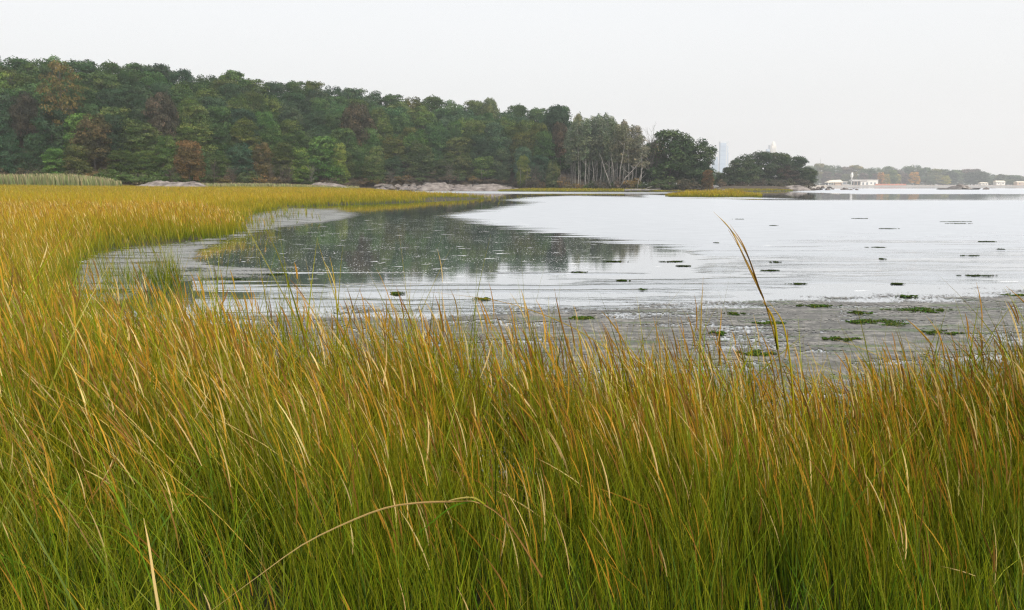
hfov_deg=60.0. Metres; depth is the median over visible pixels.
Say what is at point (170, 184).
rock ledge
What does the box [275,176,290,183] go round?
shrub
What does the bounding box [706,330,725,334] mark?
weed patch
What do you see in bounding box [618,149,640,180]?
broadleaf tree
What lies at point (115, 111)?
broadleaf tree
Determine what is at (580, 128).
birch tree
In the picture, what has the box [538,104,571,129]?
broadleaf tree
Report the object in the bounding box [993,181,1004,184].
house
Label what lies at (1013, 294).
weed patch
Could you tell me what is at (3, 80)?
broadleaf tree
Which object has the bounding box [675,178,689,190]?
shrub
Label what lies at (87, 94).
broadleaf tree
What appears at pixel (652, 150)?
bare birch tree
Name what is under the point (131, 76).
broadleaf tree
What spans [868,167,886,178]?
tree
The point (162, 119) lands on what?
broadleaf tree
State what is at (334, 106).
broadleaf tree
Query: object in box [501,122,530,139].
broadleaf tree
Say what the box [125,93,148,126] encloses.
broadleaf tree
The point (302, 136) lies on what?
broadleaf tree
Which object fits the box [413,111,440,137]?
broadleaf tree
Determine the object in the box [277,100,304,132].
broadleaf tree
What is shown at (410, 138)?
broadleaf tree
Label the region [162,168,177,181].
bare tree
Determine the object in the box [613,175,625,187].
shrub
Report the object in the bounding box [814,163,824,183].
tree
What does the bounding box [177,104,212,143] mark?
broadleaf tree
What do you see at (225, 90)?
broadleaf tree
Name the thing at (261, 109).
broadleaf tree
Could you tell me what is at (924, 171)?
tree
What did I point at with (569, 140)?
birch tree
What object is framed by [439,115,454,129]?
broadleaf tree
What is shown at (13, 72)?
broadleaf tree
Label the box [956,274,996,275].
weed patch
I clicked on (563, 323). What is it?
seed stalk
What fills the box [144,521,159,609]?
pale stalk
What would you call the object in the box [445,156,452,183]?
bare tree
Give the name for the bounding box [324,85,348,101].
broadleaf tree
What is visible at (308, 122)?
broadleaf tree
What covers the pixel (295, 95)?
broadleaf tree
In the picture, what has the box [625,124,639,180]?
birch tree
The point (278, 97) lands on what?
broadleaf tree
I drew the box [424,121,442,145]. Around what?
broadleaf tree
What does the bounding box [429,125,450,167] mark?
broadleaf tree
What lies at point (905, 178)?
tree
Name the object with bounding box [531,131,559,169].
broadleaf tree
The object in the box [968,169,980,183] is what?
tree
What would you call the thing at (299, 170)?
broadleaf tree
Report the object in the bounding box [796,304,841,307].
weed patch
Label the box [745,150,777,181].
island tree
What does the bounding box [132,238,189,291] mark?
grass clump
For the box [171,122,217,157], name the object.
broadleaf tree
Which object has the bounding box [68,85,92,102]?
broadleaf tree
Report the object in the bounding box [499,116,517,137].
broadleaf tree
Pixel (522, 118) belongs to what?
broadleaf tree
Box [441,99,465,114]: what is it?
broadleaf tree
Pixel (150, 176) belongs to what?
shrub
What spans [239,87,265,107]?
broadleaf tree
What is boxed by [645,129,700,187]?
broadleaf tree
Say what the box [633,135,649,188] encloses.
birch tree
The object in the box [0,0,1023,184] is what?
sky
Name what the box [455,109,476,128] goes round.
broadleaf tree
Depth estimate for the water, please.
23.29 m
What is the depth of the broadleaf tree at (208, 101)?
296.96 m
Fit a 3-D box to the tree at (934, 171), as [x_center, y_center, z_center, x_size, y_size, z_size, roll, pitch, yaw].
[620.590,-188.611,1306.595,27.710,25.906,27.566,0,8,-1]
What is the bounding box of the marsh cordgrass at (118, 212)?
[0,183,532,333]
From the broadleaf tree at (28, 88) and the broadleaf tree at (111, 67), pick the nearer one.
the broadleaf tree at (28, 88)
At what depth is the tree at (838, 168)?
1327.15 m
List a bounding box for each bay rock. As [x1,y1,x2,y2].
[937,188,967,189]
[948,186,961,189]
[956,184,971,188]
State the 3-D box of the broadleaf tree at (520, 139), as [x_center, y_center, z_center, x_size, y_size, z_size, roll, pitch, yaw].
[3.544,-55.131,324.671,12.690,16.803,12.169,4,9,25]
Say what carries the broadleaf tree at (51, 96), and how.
on the hillside
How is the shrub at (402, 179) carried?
on the hillside
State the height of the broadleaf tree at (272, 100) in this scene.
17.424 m
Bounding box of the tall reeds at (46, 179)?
[0,173,358,187]
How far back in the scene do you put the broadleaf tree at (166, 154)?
263.66 m
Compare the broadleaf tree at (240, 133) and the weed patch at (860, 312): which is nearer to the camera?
the weed patch at (860, 312)
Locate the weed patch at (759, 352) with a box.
[737,349,776,355]
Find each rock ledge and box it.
[136,180,205,186]
[312,182,347,187]
[452,186,473,190]
[468,184,510,190]
[786,185,811,190]
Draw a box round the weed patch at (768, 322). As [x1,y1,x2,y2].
[752,321,786,324]
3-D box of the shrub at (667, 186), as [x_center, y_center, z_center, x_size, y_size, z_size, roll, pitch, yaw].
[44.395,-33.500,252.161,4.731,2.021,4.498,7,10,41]
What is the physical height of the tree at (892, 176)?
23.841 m
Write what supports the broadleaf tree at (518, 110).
on the hillside
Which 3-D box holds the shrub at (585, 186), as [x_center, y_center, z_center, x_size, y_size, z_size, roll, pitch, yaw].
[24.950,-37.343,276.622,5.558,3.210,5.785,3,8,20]
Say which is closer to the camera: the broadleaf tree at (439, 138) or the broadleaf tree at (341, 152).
the broadleaf tree at (341, 152)
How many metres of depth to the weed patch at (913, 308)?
12.88 m
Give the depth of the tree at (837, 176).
1264.10 m
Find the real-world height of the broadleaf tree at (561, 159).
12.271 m
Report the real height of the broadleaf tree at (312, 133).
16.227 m
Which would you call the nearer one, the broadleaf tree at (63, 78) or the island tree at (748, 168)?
the broadleaf tree at (63, 78)
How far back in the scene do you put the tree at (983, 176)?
1238.06 m
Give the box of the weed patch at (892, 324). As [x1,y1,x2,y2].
[849,318,932,326]
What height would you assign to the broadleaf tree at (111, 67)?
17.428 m
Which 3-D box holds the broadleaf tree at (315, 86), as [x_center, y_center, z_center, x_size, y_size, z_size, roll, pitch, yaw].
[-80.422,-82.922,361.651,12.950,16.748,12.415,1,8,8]
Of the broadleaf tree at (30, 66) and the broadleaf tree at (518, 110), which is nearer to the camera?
the broadleaf tree at (30, 66)
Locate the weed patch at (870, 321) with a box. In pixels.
[844,319,889,323]
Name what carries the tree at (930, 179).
on the far shore
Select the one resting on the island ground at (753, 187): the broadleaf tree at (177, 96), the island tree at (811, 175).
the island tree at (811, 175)
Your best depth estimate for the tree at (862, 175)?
1254.17 m
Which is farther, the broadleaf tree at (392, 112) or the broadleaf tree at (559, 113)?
the broadleaf tree at (392, 112)
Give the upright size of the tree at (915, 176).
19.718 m
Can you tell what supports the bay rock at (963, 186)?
on the bay rock at (950, 189)
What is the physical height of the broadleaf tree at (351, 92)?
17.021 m
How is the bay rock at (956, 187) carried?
in the water
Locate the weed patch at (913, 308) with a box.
[880,306,951,312]
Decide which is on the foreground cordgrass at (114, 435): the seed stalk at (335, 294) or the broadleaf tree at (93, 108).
the seed stalk at (335, 294)
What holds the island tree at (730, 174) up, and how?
on the island ground at (753, 187)
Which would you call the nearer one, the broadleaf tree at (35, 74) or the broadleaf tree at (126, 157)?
the broadleaf tree at (126, 157)
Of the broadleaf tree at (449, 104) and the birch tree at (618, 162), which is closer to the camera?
the birch tree at (618, 162)
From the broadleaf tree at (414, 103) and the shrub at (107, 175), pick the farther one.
the broadleaf tree at (414, 103)
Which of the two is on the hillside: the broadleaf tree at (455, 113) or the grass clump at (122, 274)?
the broadleaf tree at (455, 113)
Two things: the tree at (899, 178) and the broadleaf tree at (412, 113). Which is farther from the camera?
the tree at (899, 178)
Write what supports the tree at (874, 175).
on the far shore
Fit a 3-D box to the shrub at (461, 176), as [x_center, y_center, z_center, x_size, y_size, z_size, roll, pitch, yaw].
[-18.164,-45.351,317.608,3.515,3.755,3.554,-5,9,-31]
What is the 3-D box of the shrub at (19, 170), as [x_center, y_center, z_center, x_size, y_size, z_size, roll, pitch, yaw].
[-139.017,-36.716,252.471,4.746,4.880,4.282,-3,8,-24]
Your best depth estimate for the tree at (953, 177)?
1267.46 m
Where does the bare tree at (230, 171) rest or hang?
on the hillside
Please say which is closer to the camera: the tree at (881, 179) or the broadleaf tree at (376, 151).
the broadleaf tree at (376, 151)
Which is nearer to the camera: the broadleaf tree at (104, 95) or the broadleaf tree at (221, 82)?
the broadleaf tree at (104, 95)
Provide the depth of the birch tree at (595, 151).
286.19 m
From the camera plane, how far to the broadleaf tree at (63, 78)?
291.76 m
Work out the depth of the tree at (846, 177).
1244.56 m
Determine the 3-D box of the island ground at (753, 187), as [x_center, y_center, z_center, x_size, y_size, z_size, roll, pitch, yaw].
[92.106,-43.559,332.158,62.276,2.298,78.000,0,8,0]
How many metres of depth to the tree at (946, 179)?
1253.04 m
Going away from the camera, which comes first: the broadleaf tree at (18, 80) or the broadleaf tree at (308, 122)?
the broadleaf tree at (18, 80)
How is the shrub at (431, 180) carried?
on the hillside
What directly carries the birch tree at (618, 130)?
on the shore mud
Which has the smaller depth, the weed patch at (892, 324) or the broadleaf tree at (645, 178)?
the weed patch at (892, 324)
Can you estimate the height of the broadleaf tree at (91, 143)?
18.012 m
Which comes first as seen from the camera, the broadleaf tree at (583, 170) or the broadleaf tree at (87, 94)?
the broadleaf tree at (87, 94)
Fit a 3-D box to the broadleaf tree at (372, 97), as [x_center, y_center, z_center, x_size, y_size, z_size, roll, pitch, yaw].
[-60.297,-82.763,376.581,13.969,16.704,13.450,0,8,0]
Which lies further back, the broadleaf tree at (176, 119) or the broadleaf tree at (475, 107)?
the broadleaf tree at (475, 107)
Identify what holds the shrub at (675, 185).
on the shore mud
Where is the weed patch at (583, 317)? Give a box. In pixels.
[569,316,597,319]
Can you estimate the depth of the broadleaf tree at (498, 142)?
323.96 m
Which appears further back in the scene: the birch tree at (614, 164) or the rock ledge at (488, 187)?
the rock ledge at (488, 187)
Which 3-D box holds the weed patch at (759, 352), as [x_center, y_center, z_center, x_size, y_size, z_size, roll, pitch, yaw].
[2.645,0.514,9.539,0.372,0.033,0.345,-5,9,-31]
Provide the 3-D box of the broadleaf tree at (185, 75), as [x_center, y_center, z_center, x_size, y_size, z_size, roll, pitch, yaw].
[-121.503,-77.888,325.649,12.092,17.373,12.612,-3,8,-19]
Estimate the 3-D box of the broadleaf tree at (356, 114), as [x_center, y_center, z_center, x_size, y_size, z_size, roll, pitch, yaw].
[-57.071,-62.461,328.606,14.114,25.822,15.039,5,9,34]
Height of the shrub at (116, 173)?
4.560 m
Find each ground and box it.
[3,191,1023,609]
[715,186,813,190]
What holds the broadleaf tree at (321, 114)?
on the hillside
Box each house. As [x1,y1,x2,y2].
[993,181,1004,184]
[1014,181,1023,184]
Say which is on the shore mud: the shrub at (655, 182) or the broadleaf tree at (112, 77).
the shrub at (655, 182)
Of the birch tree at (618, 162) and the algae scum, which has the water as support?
the algae scum
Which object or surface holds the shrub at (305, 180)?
on the hillside
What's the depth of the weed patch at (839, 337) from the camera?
10.40 m
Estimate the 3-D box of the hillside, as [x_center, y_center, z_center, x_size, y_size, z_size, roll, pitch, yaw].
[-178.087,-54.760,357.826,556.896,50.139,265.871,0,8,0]
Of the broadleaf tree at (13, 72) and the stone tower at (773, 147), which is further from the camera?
the stone tower at (773, 147)
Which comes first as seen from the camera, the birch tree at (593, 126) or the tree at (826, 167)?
the birch tree at (593, 126)
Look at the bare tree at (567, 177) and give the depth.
288.36 m
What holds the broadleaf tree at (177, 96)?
on the hillside
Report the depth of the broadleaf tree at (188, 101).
293.88 m
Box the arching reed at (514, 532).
[215,496,542,607]
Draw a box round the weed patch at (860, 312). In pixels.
[847,310,872,314]
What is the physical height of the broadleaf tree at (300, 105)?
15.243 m
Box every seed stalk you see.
[330,259,338,348]
[435,292,657,393]
[451,291,463,402]
[554,289,580,384]
[699,287,702,385]
[716,214,809,549]
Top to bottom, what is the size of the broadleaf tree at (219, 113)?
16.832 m
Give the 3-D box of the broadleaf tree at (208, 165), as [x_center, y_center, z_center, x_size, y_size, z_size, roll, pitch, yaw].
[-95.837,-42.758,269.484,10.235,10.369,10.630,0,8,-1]
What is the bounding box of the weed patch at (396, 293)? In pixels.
[389,291,404,294]
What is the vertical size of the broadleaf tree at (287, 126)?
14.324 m
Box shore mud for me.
[500,190,784,191]
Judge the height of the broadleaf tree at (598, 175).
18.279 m
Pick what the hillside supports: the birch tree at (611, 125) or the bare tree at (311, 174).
the bare tree at (311, 174)
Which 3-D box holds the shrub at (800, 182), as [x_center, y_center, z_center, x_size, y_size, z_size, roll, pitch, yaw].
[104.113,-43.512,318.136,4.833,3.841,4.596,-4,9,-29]
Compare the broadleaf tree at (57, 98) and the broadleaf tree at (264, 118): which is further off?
the broadleaf tree at (264, 118)
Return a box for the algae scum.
[68,208,1023,458]
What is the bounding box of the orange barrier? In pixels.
[875,184,905,184]
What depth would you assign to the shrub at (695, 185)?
251.42 m
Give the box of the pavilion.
[824,180,841,184]
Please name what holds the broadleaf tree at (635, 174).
on the hillside
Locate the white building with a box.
[857,179,878,184]
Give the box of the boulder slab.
[419,182,450,190]
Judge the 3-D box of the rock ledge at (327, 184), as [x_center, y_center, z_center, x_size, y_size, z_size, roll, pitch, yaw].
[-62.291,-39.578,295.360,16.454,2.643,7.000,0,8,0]
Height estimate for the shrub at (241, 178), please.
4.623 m
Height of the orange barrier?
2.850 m
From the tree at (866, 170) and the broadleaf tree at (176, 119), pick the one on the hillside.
the broadleaf tree at (176, 119)
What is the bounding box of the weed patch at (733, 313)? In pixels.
[724,311,745,314]
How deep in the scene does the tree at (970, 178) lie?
1245.30 m
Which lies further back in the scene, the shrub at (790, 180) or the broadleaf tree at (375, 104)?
the broadleaf tree at (375, 104)
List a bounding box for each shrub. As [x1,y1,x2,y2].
[16,167,29,174]
[82,171,98,176]
[93,168,111,177]
[94,169,122,180]
[118,172,136,183]
[127,177,153,184]
[139,172,163,179]
[152,173,167,180]
[166,173,181,181]
[175,173,189,181]
[189,174,208,182]
[204,175,223,183]
[213,178,231,183]
[223,169,236,182]
[235,172,252,182]
[247,170,262,182]
[252,173,266,182]
[267,176,281,182]
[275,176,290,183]
[298,177,308,184]
[319,177,336,182]
[336,175,345,183]
[347,180,359,185]
[358,178,369,184]
[383,176,398,183]
[394,174,410,183]
[415,177,427,182]
[424,178,436,181]
[437,176,447,182]
[443,175,458,182]
[457,173,465,183]
[483,179,496,183]
[524,175,541,187]
[556,177,571,188]
[563,183,576,187]
[583,180,598,187]
[591,179,608,187]
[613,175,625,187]
[623,178,641,187]
[639,183,648,188]
[647,178,664,188]
[660,184,674,189]
[668,181,679,189]
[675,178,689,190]
[686,178,703,189]
[717,179,726,186]
[753,178,767,185]
[764,179,777,185]
[768,180,784,185]
[784,178,795,185]
[795,178,807,185]
[800,180,816,187]
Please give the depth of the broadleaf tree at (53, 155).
257.93 m
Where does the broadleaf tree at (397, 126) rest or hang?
on the hillside
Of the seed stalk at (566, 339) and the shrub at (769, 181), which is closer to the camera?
the seed stalk at (566, 339)
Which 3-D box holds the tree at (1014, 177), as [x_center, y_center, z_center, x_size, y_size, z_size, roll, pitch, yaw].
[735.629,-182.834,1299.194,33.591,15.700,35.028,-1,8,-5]
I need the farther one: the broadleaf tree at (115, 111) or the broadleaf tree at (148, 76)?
the broadleaf tree at (148, 76)
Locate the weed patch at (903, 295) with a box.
[895,294,918,297]
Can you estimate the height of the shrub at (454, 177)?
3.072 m
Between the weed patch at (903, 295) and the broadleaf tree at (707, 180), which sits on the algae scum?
the weed patch at (903, 295)
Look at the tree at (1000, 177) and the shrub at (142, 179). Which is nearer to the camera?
the shrub at (142, 179)
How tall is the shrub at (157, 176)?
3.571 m
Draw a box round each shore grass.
[497,187,666,191]
[667,188,792,191]
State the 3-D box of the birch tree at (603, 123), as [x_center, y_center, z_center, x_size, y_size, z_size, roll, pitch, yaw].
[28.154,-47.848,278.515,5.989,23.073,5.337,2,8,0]
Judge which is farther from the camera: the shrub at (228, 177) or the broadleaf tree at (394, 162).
the broadleaf tree at (394, 162)
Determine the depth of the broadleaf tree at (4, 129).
268.94 m
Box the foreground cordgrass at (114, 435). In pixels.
[0,185,1023,609]
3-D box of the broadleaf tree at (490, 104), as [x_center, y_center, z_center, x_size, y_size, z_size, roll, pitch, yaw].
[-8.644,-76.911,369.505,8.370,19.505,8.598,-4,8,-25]
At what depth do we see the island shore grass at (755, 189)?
272.92 m
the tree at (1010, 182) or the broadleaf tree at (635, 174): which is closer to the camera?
the broadleaf tree at (635, 174)
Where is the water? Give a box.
[62,187,1023,477]
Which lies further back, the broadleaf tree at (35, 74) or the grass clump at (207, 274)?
the broadleaf tree at (35, 74)
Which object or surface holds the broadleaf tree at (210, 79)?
on the hillside
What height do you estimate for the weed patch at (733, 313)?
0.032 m
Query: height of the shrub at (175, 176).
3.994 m
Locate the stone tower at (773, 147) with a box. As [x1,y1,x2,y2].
[770,141,775,152]
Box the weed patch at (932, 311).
[911,309,949,312]
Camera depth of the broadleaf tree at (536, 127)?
321.16 m
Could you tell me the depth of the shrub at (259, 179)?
278.50 m
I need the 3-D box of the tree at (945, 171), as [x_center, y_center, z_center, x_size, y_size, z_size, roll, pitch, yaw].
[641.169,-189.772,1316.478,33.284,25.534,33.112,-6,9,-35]
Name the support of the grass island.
on the islet mud
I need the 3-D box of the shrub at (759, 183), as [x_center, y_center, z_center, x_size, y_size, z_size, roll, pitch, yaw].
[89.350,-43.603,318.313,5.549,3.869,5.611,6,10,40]
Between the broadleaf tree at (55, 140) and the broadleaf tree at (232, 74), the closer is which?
the broadleaf tree at (55, 140)
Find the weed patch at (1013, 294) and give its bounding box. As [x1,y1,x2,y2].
[998,293,1023,295]
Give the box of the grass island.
[665,188,762,196]
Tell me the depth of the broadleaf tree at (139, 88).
295.01 m
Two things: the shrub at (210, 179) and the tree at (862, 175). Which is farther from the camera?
the tree at (862, 175)
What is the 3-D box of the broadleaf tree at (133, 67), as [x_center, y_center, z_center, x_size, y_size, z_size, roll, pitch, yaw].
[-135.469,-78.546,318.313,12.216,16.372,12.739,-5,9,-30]
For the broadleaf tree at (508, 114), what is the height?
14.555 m
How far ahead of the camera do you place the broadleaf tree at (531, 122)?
336.31 m
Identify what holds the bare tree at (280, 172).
on the hillside
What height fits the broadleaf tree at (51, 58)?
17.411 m
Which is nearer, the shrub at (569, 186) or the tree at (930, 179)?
the shrub at (569, 186)
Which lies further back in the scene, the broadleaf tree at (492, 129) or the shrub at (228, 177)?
the broadleaf tree at (492, 129)
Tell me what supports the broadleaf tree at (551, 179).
on the hillside
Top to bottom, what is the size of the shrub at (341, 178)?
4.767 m
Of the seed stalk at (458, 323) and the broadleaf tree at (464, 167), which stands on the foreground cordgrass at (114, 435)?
the seed stalk at (458, 323)
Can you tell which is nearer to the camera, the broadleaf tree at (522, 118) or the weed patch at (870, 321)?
the weed patch at (870, 321)
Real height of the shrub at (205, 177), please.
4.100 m
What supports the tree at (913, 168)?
on the far shore
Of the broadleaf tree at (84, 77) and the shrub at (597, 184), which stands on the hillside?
the broadleaf tree at (84, 77)
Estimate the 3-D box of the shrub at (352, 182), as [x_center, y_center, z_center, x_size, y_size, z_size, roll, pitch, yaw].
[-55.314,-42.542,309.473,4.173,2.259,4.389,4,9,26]
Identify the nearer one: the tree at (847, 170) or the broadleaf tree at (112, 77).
the broadleaf tree at (112, 77)
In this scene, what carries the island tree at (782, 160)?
on the island ground at (753, 187)
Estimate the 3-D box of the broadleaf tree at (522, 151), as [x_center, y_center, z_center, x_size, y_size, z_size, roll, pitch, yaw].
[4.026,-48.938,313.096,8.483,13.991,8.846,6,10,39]
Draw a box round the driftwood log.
[624,186,660,191]
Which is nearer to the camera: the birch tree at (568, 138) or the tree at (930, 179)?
the birch tree at (568, 138)
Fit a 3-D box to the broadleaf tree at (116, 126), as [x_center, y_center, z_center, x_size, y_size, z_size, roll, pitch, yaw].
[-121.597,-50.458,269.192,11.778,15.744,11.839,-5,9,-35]
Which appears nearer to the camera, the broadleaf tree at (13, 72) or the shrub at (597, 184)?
the shrub at (597, 184)
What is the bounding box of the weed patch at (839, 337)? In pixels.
[821,336,863,341]
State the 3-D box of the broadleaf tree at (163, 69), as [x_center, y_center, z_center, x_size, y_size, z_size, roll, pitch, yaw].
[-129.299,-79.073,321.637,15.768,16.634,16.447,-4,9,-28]
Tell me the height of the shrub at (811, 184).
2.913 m
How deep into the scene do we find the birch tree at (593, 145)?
277.64 m
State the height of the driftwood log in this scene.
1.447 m
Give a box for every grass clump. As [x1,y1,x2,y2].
[96,249,155,297]
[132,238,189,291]
[197,254,217,284]
[243,206,299,224]
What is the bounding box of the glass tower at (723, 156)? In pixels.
[718,141,728,172]
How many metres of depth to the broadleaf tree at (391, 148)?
325.38 m
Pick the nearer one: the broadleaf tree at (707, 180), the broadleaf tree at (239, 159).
the broadleaf tree at (707, 180)
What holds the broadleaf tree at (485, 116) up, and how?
on the hillside
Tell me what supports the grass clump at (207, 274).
on the algae scum
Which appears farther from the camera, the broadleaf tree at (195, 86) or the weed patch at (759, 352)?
the broadleaf tree at (195, 86)
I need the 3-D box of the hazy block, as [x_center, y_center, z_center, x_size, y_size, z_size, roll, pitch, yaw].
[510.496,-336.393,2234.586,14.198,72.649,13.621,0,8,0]
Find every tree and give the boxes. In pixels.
[0,55,29,83]
[0,66,18,87]
[0,71,14,90]
[0,88,20,112]
[0,94,32,141]
[0,115,19,151]
[0,132,23,173]
[8,91,39,136]
[9,69,42,89]
[9,83,48,134]
[11,58,50,84]
[11,74,37,96]
[20,133,47,173]
[29,104,69,154]
[32,67,75,84]
[33,82,71,124]
[34,60,85,152]
[37,76,71,106]
[39,147,67,174]
[44,54,71,71]
[61,113,97,151]
[62,88,100,115]
[62,143,93,175]
[63,72,91,86]
[65,58,96,81]
[67,112,116,170]
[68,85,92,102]
[76,104,99,121]
[87,72,121,94]
[90,78,122,97]
[90,88,127,118]
[92,59,121,78]
[96,106,132,135]
[97,112,133,157]
[102,150,140,174]
[116,118,162,155]
[117,68,148,92]
[118,62,148,87]
[118,79,154,113]
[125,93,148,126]
[130,106,163,141]
[131,150,161,175]
[136,63,176,88]
[140,71,174,88]
[141,90,179,138]
[148,81,173,101]
[153,134,181,179]
[159,98,180,138]
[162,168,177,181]
[165,68,196,89]
[170,80,191,100]
[170,87,202,120]
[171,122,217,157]
[172,140,207,181]
[174,96,197,133]
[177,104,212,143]
[185,148,211,175]
[189,74,219,92]
[190,81,212,94]
[192,87,225,107]
[197,96,227,130]
[202,104,234,148]
[203,122,231,161]
[206,77,240,94]
[206,152,236,176]
[207,157,219,181]
[216,83,242,102]
[217,70,251,88]
[221,142,256,181]
[222,107,261,145]
[224,162,239,183]
[226,93,254,121]
[227,116,261,161]
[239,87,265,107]
[240,78,269,94]
[242,89,263,112]
[252,105,280,135]
[252,142,273,183]
[253,111,278,144]
[257,123,283,163]
[263,81,288,97]
[263,94,282,120]
[265,92,288,120]
[266,157,275,179]
[270,140,296,178]
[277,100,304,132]
[277,163,285,179]
[279,118,303,142]
[280,91,309,110]
[281,80,309,97]
[282,130,310,163]
[285,99,311,125]
[285,147,314,183]
[285,163,293,180]
[296,110,325,132]
[302,113,324,132]
[304,81,327,97]
[304,88,331,111]
[305,124,333,169]
[307,135,344,182]
[308,165,314,183]
[309,97,330,115]
[319,112,343,134]
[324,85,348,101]
[326,95,350,110]
[328,101,347,117]
[328,127,359,162]
[330,143,350,183]
[338,101,376,145]
[341,88,367,100]
[342,151,355,178]
[344,98,369,113]
[351,146,367,177]
[359,127,381,159]
[361,155,385,185]
[364,90,381,108]
[367,101,389,117]
[369,107,390,134]
[369,146,386,175]
[375,118,393,145]
[378,94,406,106]
[380,133,406,165]
[383,155,406,178]
[385,101,410,118]
[385,106,407,135]
[387,167,395,184]
[390,113,415,144]
[397,126,417,142]
[401,139,438,176]
[402,96,424,126]
[402,128,435,165]
[403,105,434,130]
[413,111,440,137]
[418,94,445,115]
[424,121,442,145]
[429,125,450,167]
[430,158,457,182]
[432,108,453,117]
[435,113,446,126]
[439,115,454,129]
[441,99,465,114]
[442,137,473,165]
[445,120,463,157]
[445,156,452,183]
[451,152,474,181]
[452,110,477,116]
[452,117,472,134]
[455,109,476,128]
[462,119,487,156]
[463,99,484,116]
[465,133,487,171]
[471,156,497,182]
[475,112,496,121]
[480,118,501,138]
[481,97,499,119]
[484,121,506,157]
[484,135,514,174]
[495,112,516,120]
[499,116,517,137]
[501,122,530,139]
[503,104,528,120]
[509,131,534,170]
[509,146,532,180]
[516,119,535,145]
[516,155,530,188]
[517,115,533,121]
[527,107,546,121]
[527,122,547,157]
[528,154,551,183]
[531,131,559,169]
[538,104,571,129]
[541,104,570,132]
[545,159,560,188]
[550,121,567,170]
[557,145,581,172]
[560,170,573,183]
[561,142,576,173]
[563,123,577,188]
[563,129,574,182]
[566,123,579,182]
[570,119,585,185]
[572,112,583,130]
[574,137,593,181]
[576,121,584,183]
[578,118,592,184]
[579,119,593,183]
[584,116,595,187]
[587,116,598,187]
[589,117,605,188]
[590,153,606,181]
[592,117,608,181]
[593,116,610,183]
[594,113,600,180]
[598,161,618,182]
[599,112,609,187]
[602,116,616,188]
[602,117,610,188]
[604,121,618,188]
[608,124,622,180]
[610,125,621,188]
[614,125,626,187]
[614,151,627,180]
[618,119,630,187]
[618,124,636,180]
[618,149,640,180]
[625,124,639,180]
[630,125,642,177]
[630,153,642,184]
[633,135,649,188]
[637,142,654,183]
[644,125,662,182]
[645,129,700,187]
[650,141,664,162]
[677,137,717,183]
[700,170,714,189]
[714,172,725,186]
[719,167,740,184]
[728,153,761,183]
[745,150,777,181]
[761,152,796,180]
[775,164,800,185]
[785,155,810,179]
[799,167,818,185]
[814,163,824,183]
[820,165,835,184]
[821,171,832,184]
[832,165,844,179]
[833,173,841,179]
[839,167,855,177]
[840,174,850,184]
[849,165,865,179]
[857,168,873,178]
[858,172,868,178]
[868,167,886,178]
[871,173,877,178]
[877,172,884,183]
[882,166,893,172]
[883,174,890,183]
[886,169,898,183]
[892,168,903,182]
[895,174,901,183]
[900,166,911,177]
[900,173,908,183]
[906,165,923,181]
[908,172,920,184]
[918,167,931,182]
[923,168,944,182]
[924,175,936,184]
[937,169,949,180]
[941,175,950,183]
[947,171,959,184]
[951,170,964,183]
[960,169,969,182]
[963,172,978,184]
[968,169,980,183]
[972,171,990,183]
[996,174,1006,181]
[1005,179,1014,184]
[1007,175,1023,180]
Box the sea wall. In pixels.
[827,185,1023,186]
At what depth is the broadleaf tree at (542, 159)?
307.38 m
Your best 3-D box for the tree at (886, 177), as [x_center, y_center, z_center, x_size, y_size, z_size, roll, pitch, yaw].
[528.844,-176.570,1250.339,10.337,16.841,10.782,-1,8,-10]
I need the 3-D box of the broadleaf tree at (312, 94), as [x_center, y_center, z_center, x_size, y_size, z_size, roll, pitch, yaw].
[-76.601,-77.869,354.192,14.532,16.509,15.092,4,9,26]
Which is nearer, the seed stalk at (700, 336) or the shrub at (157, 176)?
the seed stalk at (700, 336)
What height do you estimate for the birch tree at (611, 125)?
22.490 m
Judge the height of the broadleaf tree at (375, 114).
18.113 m
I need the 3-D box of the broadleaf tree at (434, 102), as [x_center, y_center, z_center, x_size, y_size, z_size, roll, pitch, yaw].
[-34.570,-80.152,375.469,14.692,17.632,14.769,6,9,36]
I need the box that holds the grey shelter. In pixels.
[849,180,866,184]
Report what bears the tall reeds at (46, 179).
on the ground at (277, 589)
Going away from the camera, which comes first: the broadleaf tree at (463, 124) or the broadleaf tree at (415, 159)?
the broadleaf tree at (415, 159)
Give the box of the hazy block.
[711,157,717,171]
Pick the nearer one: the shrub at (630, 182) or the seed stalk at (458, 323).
the seed stalk at (458, 323)
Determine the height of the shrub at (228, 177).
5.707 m
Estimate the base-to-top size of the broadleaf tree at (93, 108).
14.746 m
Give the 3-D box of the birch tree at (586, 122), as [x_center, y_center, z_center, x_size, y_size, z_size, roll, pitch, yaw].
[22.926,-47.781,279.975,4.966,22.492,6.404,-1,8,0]
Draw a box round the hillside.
[0,129,704,190]
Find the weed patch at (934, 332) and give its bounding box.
[921,329,964,334]
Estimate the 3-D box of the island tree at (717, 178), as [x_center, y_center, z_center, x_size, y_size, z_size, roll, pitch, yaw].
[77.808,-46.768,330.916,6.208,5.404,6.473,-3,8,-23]
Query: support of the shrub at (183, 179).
on the hillside
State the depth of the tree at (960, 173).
1318.49 m
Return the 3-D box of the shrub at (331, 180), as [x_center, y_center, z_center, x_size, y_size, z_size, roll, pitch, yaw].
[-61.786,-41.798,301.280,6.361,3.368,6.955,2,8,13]
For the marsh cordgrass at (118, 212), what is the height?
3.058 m
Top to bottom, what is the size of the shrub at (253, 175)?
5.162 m
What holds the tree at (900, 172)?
on the far shore
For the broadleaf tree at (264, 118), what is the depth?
304.80 m
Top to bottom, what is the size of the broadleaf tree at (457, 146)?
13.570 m
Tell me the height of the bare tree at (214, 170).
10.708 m
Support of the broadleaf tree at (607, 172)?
on the hillside
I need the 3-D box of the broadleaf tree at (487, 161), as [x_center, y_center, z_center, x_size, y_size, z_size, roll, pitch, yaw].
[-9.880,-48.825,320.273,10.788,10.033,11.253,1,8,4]
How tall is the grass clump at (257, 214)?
0.739 m

